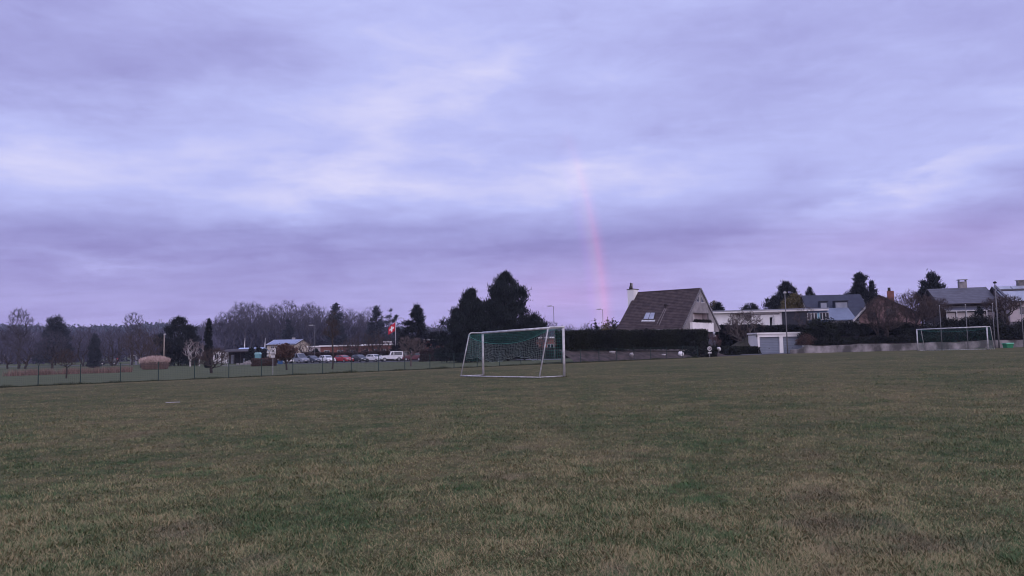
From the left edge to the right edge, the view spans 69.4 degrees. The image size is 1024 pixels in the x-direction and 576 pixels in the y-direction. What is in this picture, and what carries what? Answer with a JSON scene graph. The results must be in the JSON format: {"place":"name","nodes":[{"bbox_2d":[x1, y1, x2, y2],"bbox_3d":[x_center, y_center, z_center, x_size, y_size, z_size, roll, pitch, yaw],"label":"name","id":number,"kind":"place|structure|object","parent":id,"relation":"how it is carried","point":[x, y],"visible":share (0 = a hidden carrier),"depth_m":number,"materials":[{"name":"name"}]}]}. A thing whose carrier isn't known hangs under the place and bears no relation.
{"place":"outdoors","nodes":[
{"label":"outdoors","id":0,"kind":"place"},
{"bbox_2d":[265,338,309,356],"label":"cream house","id":1,"kind":"structure","parent":0,"point":[294,342],"depth_m":194.29,"materials":[{"name":"beige"}]},
{"bbox_2d":[319,345,365,352],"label":"brick building","id":2,"kind":"structure","parent":0,"point":[325,348],"depth_m":177.45,"materials":[{"name":"brick"}]},
{"bbox_2d":[277,360,417,363],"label":"car park","id":3,"kind":"structure","parent":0,"point":[349,362],"depth_m":146.19,"materials":[{"name":"asphalt"}]},
{"bbox_2d":[289,353,309,362],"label":"parked car","id":4,"kind":"object","parent":3,"relation":"on","point":[301,357],"visible":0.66,"depth_m":147.36,"materials":[{"name":"silver metal"}]},
{"bbox_2d":[380,351,402,361],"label":"parked car","id":5,"kind":"object","parent":3,"relation":"on","point":[398,355],"visible":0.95,"depth_m":144.82,"materials":[{"name":"white paint"}]},
{"bbox_2d":[0,342,1023,575],"bbox_3d":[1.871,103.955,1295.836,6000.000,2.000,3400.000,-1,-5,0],"label":"field","id":6,"kind":"structure","parent":0,"point":[751,360],"depth_m":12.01,"materials":[{"name":"plant"}]},
{"bbox_2d":[0,341,21,368],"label":"bare tree","id":7,"kind":"object","parent":6,"relation":"on","point":[6,360],"visible":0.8,"depth_m":145.35,"materials":[{"name":"brown plant"}]},
{"bbox_2d":[0,307,34,368],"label":"bare tree","id":8,"kind":"object","parent":6,"relation":"on","point":[16,331],"visible":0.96,"depth_m":149.49,"materials":[{"name":"brown plant"}]},
{"bbox_2d":[6,335,44,368],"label":"bare tree","id":9,"kind":"object","parent":6,"relation":"on","point":[30,355],"visible":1,"depth_m":142.28,"materials":[{"name":"brown plant"}]},
{"bbox_2d":[32,331,70,368],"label":"bare tree","id":10,"kind":"object","parent":6,"relation":"on","point":[51,346],"visible":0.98,"depth_m":144.36,"materials":[{"name":"brown plant"}]},
{"bbox_2d":[31,313,75,364],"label":"conifer tree","id":11,"kind":"object","parent":6,"relation":"on","point":[58,326],"visible":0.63,"depth_m":188.79,"materials":[{"name":"green plant"}]},
{"bbox_2d":[55,347,77,377],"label":"young tree","id":12,"kind":"object","parent":6,"relation":"on","point":[66,359],"visible":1,"depth_m":74.39,"materials":[{"name":"brown plant"}]},
{"bbox_2d":[2,365,133,375],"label":"dry stalks","id":13,"kind":"object","parent":6,"relation":"on","point":[87,371],"visible":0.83,"depth_m":97.86,"materials":[{"name":"plant"}]},
{"bbox_2d":[71,325,102,365],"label":"bare tree","id":14,"kind":"object","parent":6,"relation":"on","point":[77,345],"visible":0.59,"depth_m":164.09,"materials":[{"name":"brown plant"}]},
{"bbox_2d":[84,333,104,367],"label":"cypress tree","id":15,"kind":"object","parent":6,"relation":"on","point":[93,356],"visible":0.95,"depth_m":141.20,"materials":[{"name":"green plant"}]},
{"bbox_2d":[100,328,130,365],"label":"bare tree","id":16,"kind":"object","parent":6,"relation":"on","point":[111,346],"visible":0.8,"depth_m":159.26,"materials":[{"name":"brown plant"}]},
{"bbox_2d":[0,323,236,364],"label":"treeline","id":17,"kind":"object","parent":6,"relation":"on","point":[154,330],"visible":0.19,"depth_m":241.01,"materials":[{"name":"plant"}]},
{"bbox_2d":[122,312,148,364],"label":"bare tree","id":18,"kind":"object","parent":6,"relation":"on","point":[134,328],"visible":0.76,"depth_m":169.47,"materials":[{"name":"brown plant"}]},
{"bbox_2d":[120,326,163,367],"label":"bare tree","id":19,"kind":"object","parent":6,"relation":"on","point":[147,350],"visible":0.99,"depth_m":137.17,"materials":[{"name":"brown plant"}]},
{"bbox_2d":[138,355,170,369],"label":"reed clump","id":20,"kind":"object","parent":6,"relation":"on","point":[148,360],"visible":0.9,"depth_m":117.64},
{"bbox_2d":[152,316,204,365],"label":"pine tree","id":21,"kind":"object","parent":6,"relation":"on","point":[177,324],"visible":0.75,"depth_m":148.15,"materials":[{"name":"green plant"}]},
{"bbox_2d":[182,339,198,365],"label":"birch tree","id":22,"kind":"object","parent":6,"relation":"on","point":[187,348],"visible":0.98,"depth_m":139.24,"materials":[{"name":"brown plant"}]},
{"bbox_2d":[202,318,213,367],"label":"cypress tree","id":23,"kind":"object","parent":6,"relation":"on","point":[208,338],"visible":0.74,"depth_m":119.58,"materials":[{"name":"green plant"}]},
{"bbox_2d":[189,347,230,372],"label":"fruit tree","id":24,"kind":"object","parent":6,"relation":"on","point":[201,358],"visible":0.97,"depth_m":80.19,"materials":[{"name":"brown plant"}]},
{"bbox_2d":[214,311,236,349],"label":"tree","id":25,"kind":"object","parent":6,"relation":"on","point":[216,319],"visible":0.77,"depth_m":282.47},
{"bbox_2d":[224,305,242,348],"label":"tree","id":26,"kind":"object","parent":6,"relation":"on","point":[234,323],"visible":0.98,"depth_m":270.19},
{"bbox_2d":[220,349,255,363],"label":"open shed","id":27,"kind":"structure","parent":6,"relation":"on","point":[237,356],"depth_m":163.07,"materials":[{"name":"grey"}]},
{"bbox_2d":[229,301,249,347],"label":"tree","id":28,"kind":"object","parent":6,"relation":"on","point":[240,305],"visible":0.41,"depth_m":288.58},
{"bbox_2d":[233,304,253,341],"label":"tree","id":29,"kind":"object","parent":6,"relation":"on","point":[242,317],"visible":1,"depth_m":271.03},
{"bbox_2d":[244,347,256,362],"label":"conical bush","id":30,"kind":"object","parent":6,"relation":"on","point":[250,353],"visible":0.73,"depth_m":156.70,"materials":[{"name":"green plant"}]},
{"bbox_2d":[237,301,264,347],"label":"tree","id":31,"kind":"object","parent":6,"relation":"on","point":[257,311],"visible":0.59,"depth_m":280.86,"materials":[{"name":"plant"}]},
{"bbox_2d":[253,311,271,346],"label":"tree","id":32,"kind":"object","parent":6,"relation":"on","point":[261,326],"visible":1,"depth_m":267.96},
{"bbox_2d":[251,357,276,365],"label":"clipped hedge","id":33,"kind":"object","parent":6,"relation":"on","point":[271,361],"visible":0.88,"depth_m":125.72,"materials":[{"name":"brown plant"}]},
{"bbox_2d":[256,306,276,342],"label":"tree","id":34,"kind":"object","parent":6,"relation":"on","point":[263,321],"visible":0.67,"depth_m":278.99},
{"bbox_2d":[267,304,289,339],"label":"tree","id":35,"kind":"object","parent":6,"relation":"on","point":[281,324],"visible":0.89,"depth_m":271.62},
{"bbox_2d":[273,343,299,369],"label":"round tree","id":36,"kind":"object","parent":6,"relation":"on","point":[284,351],"visible":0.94,"depth_m":86.53,"materials":[{"name":"brown plant"}]},
{"bbox_2d":[277,299,298,328],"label":"tree","id":37,"kind":"object","parent":6,"relation":"on","point":[292,307],"visible":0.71,"depth_m":274.04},
{"bbox_2d":[280,319,296,339],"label":"spruce tree","id":38,"kind":"object","parent":6,"relation":"on","point":[287,333],"visible":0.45,"depth_m":254.00,"materials":[{"name":"green plant"}]},
{"bbox_2d":[295,302,324,342],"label":"tree","id":39,"kind":"object","parent":6,"relation":"on","point":[309,319],"visible":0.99,"depth_m":269.90,"materials":[{"name":"plant"}]},
{"bbox_2d":[307,305,324,345],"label":"tree","id":40,"kind":"object","parent":6,"relation":"on","point":[315,322],"visible":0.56,"depth_m":284.47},
{"bbox_2d":[195,312,446,349],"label":"woodland","id":41,"kind":"object","parent":6,"relation":"on","point":[319,339],"visible":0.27,"depth_m":286.96,"materials":[{"name":"plant"}]},
{"bbox_2d":[321,309,340,368],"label":"larch tree","id":42,"kind":"object","parent":6,"relation":"on","point":[332,327],"visible":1,"depth_m":82.98,"materials":[{"name":"brown plant"}]},
{"bbox_2d":[301,352,360,362],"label":"garden hedge","id":43,"kind":"object","parent":6,"relation":"on","point":[319,354],"visible":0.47,"depth_m":159.31,"materials":[{"name":"brown plant"}]},
{"bbox_2d":[324,302,351,346],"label":"spruce tree","id":44,"kind":"object","parent":6,"relation":"on","point":[342,337],"visible":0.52,"depth_m":260.62,"materials":[{"name":"green plant"}]},
{"bbox_2d":[0,346,697,386],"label":"wire fence","id":45,"kind":"object","parent":6,"relation":"on","point":[429,358],"visible":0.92,"depth_m":59.94,"materials":[{"name":"metal"}]},
{"bbox_2d":[0,357,697,387],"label":"tall grass","id":46,"kind":"structure","parent":6,"relation":"on","point":[216,377],"depth_m":60.20,"materials":[{"name":"plant"}]},
{"bbox_2d":[0,321,716,340],"bbox_3d":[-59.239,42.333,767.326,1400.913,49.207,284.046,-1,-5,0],"label":"distant wood","id":47,"kind":"object","parent":6,"relation":"on","point":[160,325],"visible":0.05,"depth_m":777.55,"materials":[{"name":"plant"}]},
{"bbox_2d":[351,332,372,351],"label":"garden tree","id":48,"kind":"object","parent":6,"relation":"on","point":[368,344],"visible":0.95,"depth_m":162.20,"materials":[{"name":"brown plant"}]},
{"bbox_2d":[363,317,379,345],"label":"spruce tree","id":49,"kind":"object","parent":6,"relation":"on","point":[371,326],"visible":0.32,"depth_m":207.45,"materials":[{"name":"green plant"}]},
{"bbox_2d":[368,330,385,350],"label":"garden tree","id":50,"kind":"object","parent":6,"relation":"on","point":[372,347],"visible":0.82,"depth_m":167.04,"materials":[{"name":"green plant"}]},
{"bbox_2d":[366,305,389,343],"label":"spruce tree","id":51,"kind":"object","parent":6,"relation":"on","point":[376,313],"visible":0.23,"depth_m":214.65,"materials":[{"name":"green plant"}]},
{"bbox_2d":[360,351,416,360],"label":"garden hedge","id":52,"kind":"object","parent":6,"relation":"on","point":[366,353],"visible":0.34,"depth_m":157.94,"materials":[{"name":"brown plant"}]},
{"bbox_2d":[381,308,396,343],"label":"spruce tree","id":53,"kind":"object","parent":6,"relation":"on","point":[390,320],"visible":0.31,"depth_m":204.34,"materials":[{"name":"green plant"}]},
{"bbox_2d":[398,336,426,365],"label":"young tree","id":54,"kind":"object","parent":6,"relation":"on","point":[413,343],"visible":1,"depth_m":85.63,"materials":[{"name":"brown plant"}]},
{"bbox_2d":[388,302,440,360],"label":"spruce tree","id":55,"kind":"object","parent":6,"relation":"on","point":[418,325],"visible":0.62,"depth_m":156.94,"materials":[{"name":"green plant"}]},
{"bbox_2d":[419,348,452,361],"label":"garden hedge","id":56,"kind":"object","parent":6,"relation":"on","point":[426,353],"visible":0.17,"depth_m":134.00,"materials":[{"name":"brown plant"}]},
{"bbox_2d":[434,286,507,362],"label":"pine tree","id":57,"kind":"object","parent":6,"relation":"on","point":[467,317],"visible":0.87,"depth_m":106.39,"materials":[{"name":"green plant"}]},
{"bbox_2d":[425,337,556,348],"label":"terracotta building","id":58,"kind":"structure","parent":6,"relation":"on","point":[552,338],"depth_m":159.53,"materials":[{"name":"paint"}]},
{"bbox_2d":[474,269,548,360],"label":"pine tree","id":59,"kind":"object","parent":6,"relation":"on","point":[504,302],"visible":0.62,"depth_m":109.77,"materials":[{"name":"green plant"}]},
{"bbox_2d":[460,326,565,377],"bbox_3d":[-0.161,3.432,38.847,1.593,2.652,7.444,2,-6,-35],"label":"football goal","id":60,"kind":"object","parent":6,"relation":"on","point":[541,329],"visible":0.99,"depth_m":38.17,"materials":[{"name":"white paint"}]},
{"bbox_2d":[504,347,568,359],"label":"garden hedge","id":61,"kind":"object","parent":6,"relation":"on","point":[550,352],"visible":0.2,"depth_m":122.10,"materials":[{"name":"green plant"}]},
{"bbox_2d":[616,283,720,350],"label":"steep roofed house","id":62,"kind":"structure","parent":6,"relation":"on","point":[689,308],"depth_m":101.21,"materials":[{"name":"brown tile"}]},
{"bbox_2d":[641,312,655,321],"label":"roof window","id":63,"kind":"structure","parent":62,"relation":"in","point":[649,316],"depth_m":100.61,"materials":[{"name":"glass"}]},
{"bbox_2d":[678,339,715,356],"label":"garden shrub","id":64,"kind":"object","parent":6,"relation":"on","point":[701,348],"visible":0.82,"depth_m":87.06,"materials":[{"name":"green plant"}]},
{"bbox_2d":[708,333,720,346],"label":"twig bush","id":65,"kind":"object","parent":6,"relation":"on","point":[712,338],"visible":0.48,"depth_m":96.39,"materials":[{"name":"brown plant"}]},
{"bbox_2d":[723,345,741,354],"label":"garden shrub","id":66,"kind":"object","parent":6,"relation":"on","point":[733,351],"visible":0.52,"depth_m":93.95,"materials":[{"name":"green plant"}]},
{"bbox_2d":[715,324,759,346],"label":"garden hedge","id":67,"kind":"object","parent":6,"relation":"on","point":[725,339],"visible":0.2,"depth_m":110.74,"materials":[{"name":"plant"}]},
{"bbox_2d":[723,309,766,341],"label":"bare shrub","id":68,"kind":"object","parent":6,"relation":"on","point":[737,323],"visible":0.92,"depth_m":106.28,"materials":[{"name":"plant"}]},
{"bbox_2d":[728,346,761,353],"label":"garden hedge","id":69,"kind":"object","parent":6,"relation":"on","point":[749,349],"visible":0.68,"depth_m":100.47,"materials":[{"name":"green plant"}]},
{"bbox_2d":[790,340,1022,353],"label":"retaining wall","id":70,"kind":"structure","parent":6,"relation":"on","point":[870,347],"depth_m":91.93,"materials":[{"name":"concrete"}]},
{"bbox_2d":[916,326,994,350],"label":"football goal","id":71,"kind":"object","parent":6,"relation":"on","point":[987,343],"visible":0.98,"depth_m":81.79,"materials":[{"name":"white paint"}]},
{"bbox_2d":[0,0,1023,329],"label":"sky","id":72,"kind":"structure","parent":0,"point":[164,160],"materials":[{"name":"purple"}]},
{"bbox_2d":[560,350,727,361],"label":"bank","id":73,"kind":"structure","parent":0,"point":[595,354],"depth_m":80.90,"materials":[{"name":"plant"}]},
{"bbox_2d":[554,328,708,350],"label":"laurel hedge","id":74,"kind":"object","parent":73,"relation":"on","point":[622,339],"visible":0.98,"depth_m":83.48,"materials":[{"name":"green plant"}]},
{"bbox_2d":[747,332,803,353],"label":"double garage","id":75,"kind":"structure","parent":0,"point":[771,342],"depth_m":100.87,"materials":[{"name":"paint"}]},
{"bbox_2d":[760,337,778,353],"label":"garage door","id":76,"kind":"structure","parent":75,"relation":"in","point":[767,344],"depth_m":100.91,"materials":[{"name":"grey metal"}]},
{"bbox_2d":[783,336,801,352],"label":"garage door","id":77,"kind":"structure","parent":75,"relation":"in","point":[791,343],"depth_m":100.91,"materials":[{"name":"grey metal"}]},
{"bbox_2d":[811,321,1022,345],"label":"garden terrain","id":78,"kind":"structure","parent":0,"point":[857,336],"depth_m":94.48,"materials":[{"name":"plant"}]},
{"bbox_2d":[712,308,828,334],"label":"flat roofed bungalow","id":79,"kind":"object","parent":78,"relation":"on","point":[722,317],"visible":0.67,"depth_m":119.66,"materials":[{"name":"paint"}]},
{"bbox_2d":[749,324,804,332],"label":"garden hedge","id":80,"kind":"object","parent":78,"relation":"on","point":[781,328],"visible":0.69,"depth_m":105.98,"materials":[{"name":"plant"}]},
{"bbox_2d":[760,279,797,308],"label":"pine tree","id":81,"kind":"object","parent":78,"relation":"on","point":[772,302],"visible":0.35,"depth_m":139.41,"materials":[{"name":"green plant"}]},
{"bbox_2d":[779,291,804,308],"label":"golden conifer","id":82,"kind":"object","parent":78,"relation":"on","point":[795,300],"visible":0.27,"depth_m":133.14,"materials":[{"name":"green plant"}]},
{"bbox_2d":[792,306,813,328],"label":"garden tree","id":83,"kind":"object","parent":78,"relation":"on","point":[811,310],"visible":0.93,"depth_m":102.43,"materials":[{"name":"brown plant"}]},
{"bbox_2d":[794,333,815,345],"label":"garden bush","id":84,"kind":"object","parent":78,"relation":"on","point":[804,340],"visible":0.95,"depth_m":95.94,"materials":[{"name":"brown plant"}]},
{"bbox_2d":[797,317,840,337],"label":"garden bush","id":85,"kind":"object","parent":78,"relation":"on","point":[818,327],"visible":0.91,"depth_m":98.58,"materials":[{"name":"green plant"}]},
{"bbox_2d":[806,337,841,345],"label":"garden bush","id":86,"kind":"object","parent":78,"relation":"on","point":[820,340],"visible":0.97,"depth_m":95.02,"materials":[{"name":"green plant"}]},
{"bbox_2d":[800,294,864,322],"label":"dark roofed house","id":87,"kind":"structure","parent":78,"relation":"on","point":[854,304],"depth_m":129.74,"materials":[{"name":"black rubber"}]},
{"bbox_2d":[827,308,854,322],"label":"lean to","id":88,"kind":"object","parent":78,"relation":"on","point":[840,314],"visible":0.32,"depth_m":124.88,"materials":[{"name":"grey"}]},
{"bbox_2d":[822,336,873,343],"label":"garden bush","id":89,"kind":"object","parent":78,"relation":"on","point":[849,340],"visible":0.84,"depth_m":94.47,"materials":[{"name":"green plant"}]},
{"bbox_2d":[832,319,874,336],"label":"garden bush","id":90,"kind":"object","parent":78,"relation":"on","point":[851,328],"visible":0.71,"depth_m":98.77,"materials":[{"name":"green plant"}]},
{"bbox_2d":[839,271,876,304],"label":"conifer tree","id":91,"kind":"object","parent":78,"relation":"on","point":[859,284],"visible":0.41,"depth_m":144.34,"materials":[{"name":"green plant"}]},
{"bbox_2d":[856,334,896,342],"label":"garden bush","id":92,"kind":"object","parent":78,"relation":"on","point":[878,338],"visible":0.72,"depth_m":94.00,"materials":[{"name":"green plant"}]},
{"bbox_2d":[860,296,906,337],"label":"garden tree","id":93,"kind":"object","parent":78,"relation":"on","point":[887,324],"visible":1,"depth_m":95.01,"materials":[{"name":"brown plant"}]},
{"bbox_2d":[853,288,920,325],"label":"house","id":94,"kind":"structure","parent":78,"relation":"on","point":[890,293],"depth_m":112.17,"materials":[{"name":"brick"}]},
{"bbox_2d":[871,321,915,335],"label":"garden bush","id":95,"kind":"object","parent":78,"relation":"on","point":[902,329],"visible":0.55,"depth_m":97.40,"materials":[{"name":"green plant"}]},
{"bbox_2d":[882,334,921,342],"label":"garden bush","id":96,"kind":"object","parent":78,"relation":"on","point":[906,338],"visible":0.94,"depth_m":93.06,"materials":[{"name":"green plant"}]},
{"bbox_2d":[901,290,940,328],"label":"garden tree","id":97,"kind":"object","parent":78,"relation":"on","point":[922,312],"visible":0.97,"depth_m":96.82,"materials":[{"name":"brown plant"}]},
{"bbox_2d":[903,322,950,335],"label":"garden bush","id":98,"kind":"object","parent":78,"relation":"on","point":[925,325],"visible":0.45,"depth_m":94.45,"materials":[{"name":"green plant"}]},
{"bbox_2d":[914,270,945,319],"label":"conifer tree","id":99,"kind":"object","parent":78,"relation":"on","point":[932,279],"visible":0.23,"depth_m":149.75,"materials":[{"name":"green plant"}]},
{"bbox_2d":[919,297,952,325],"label":"garden tree","id":100,"kind":"object","parent":78,"relation":"on","point":[941,306],"visible":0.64,"depth_m":99.06,"materials":[{"name":"brown plant"}]},
{"bbox_2d":[913,332,965,341],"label":"garden bush","id":101,"kind":"object","parent":78,"relation":"on","point":[936,338],"visible":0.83,"depth_m":91.99,"materials":[{"name":"green plant"}]},
{"bbox_2d":[939,316,971,332],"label":"garden bush","id":102,"kind":"object","parent":78,"relation":"on","point":[950,323],"visible":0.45,"depth_m":95.47,"materials":[{"name":"green plant"}]},
{"bbox_2d":[921,279,998,322],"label":"grey roofed house","id":103,"kind":"structure","parent":78,"relation":"on","point":[961,296],"depth_m":116.13,"materials":[{"name":"concrete"}]},
{"bbox_2d":[942,327,1000,340],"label":"garden bush","id":104,"kind":"object","parent":78,"relation":"on","point":[981,335],"visible":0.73,"depth_m":91.34,"materials":[{"name":"green plant"}]},
{"bbox_2d":[952,314,1006,332],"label":"garden bush","id":105,"kind":"object","parent":78,"relation":"on","point":[977,320],"visible":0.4,"depth_m":94.33,"materials":[{"name":"green plant"}]},
{"bbox_2d":[980,320,1021,338],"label":"garden bush","id":106,"kind":"object","parent":78,"relation":"on","point":[1002,328],"visible":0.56,"depth_m":91.27,"materials":[{"name":"green plant"}]},
{"bbox_2d":[981,294,1023,325],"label":"garden tree","id":107,"kind":"object","parent":78,"relation":"on","point":[1008,301],"visible":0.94,"depth_m":96.27,"materials":[{"name":"brown plant"}]},
{"bbox_2d":[989,280,1023,321],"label":"solar roofed house","id":108,"kind":"structure","parent":78,"relation":"on","point":[1016,291],"depth_m":113.24,"materials":[{"name":"concrete"}]},
{"bbox_2d":[995,324,1023,339],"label":"garden bush","id":109,"kind":"object","parent":78,"relation":"on","point":[1014,330],"visible":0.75,"depth_m":90.49,"materials":[{"name":"green plant"}]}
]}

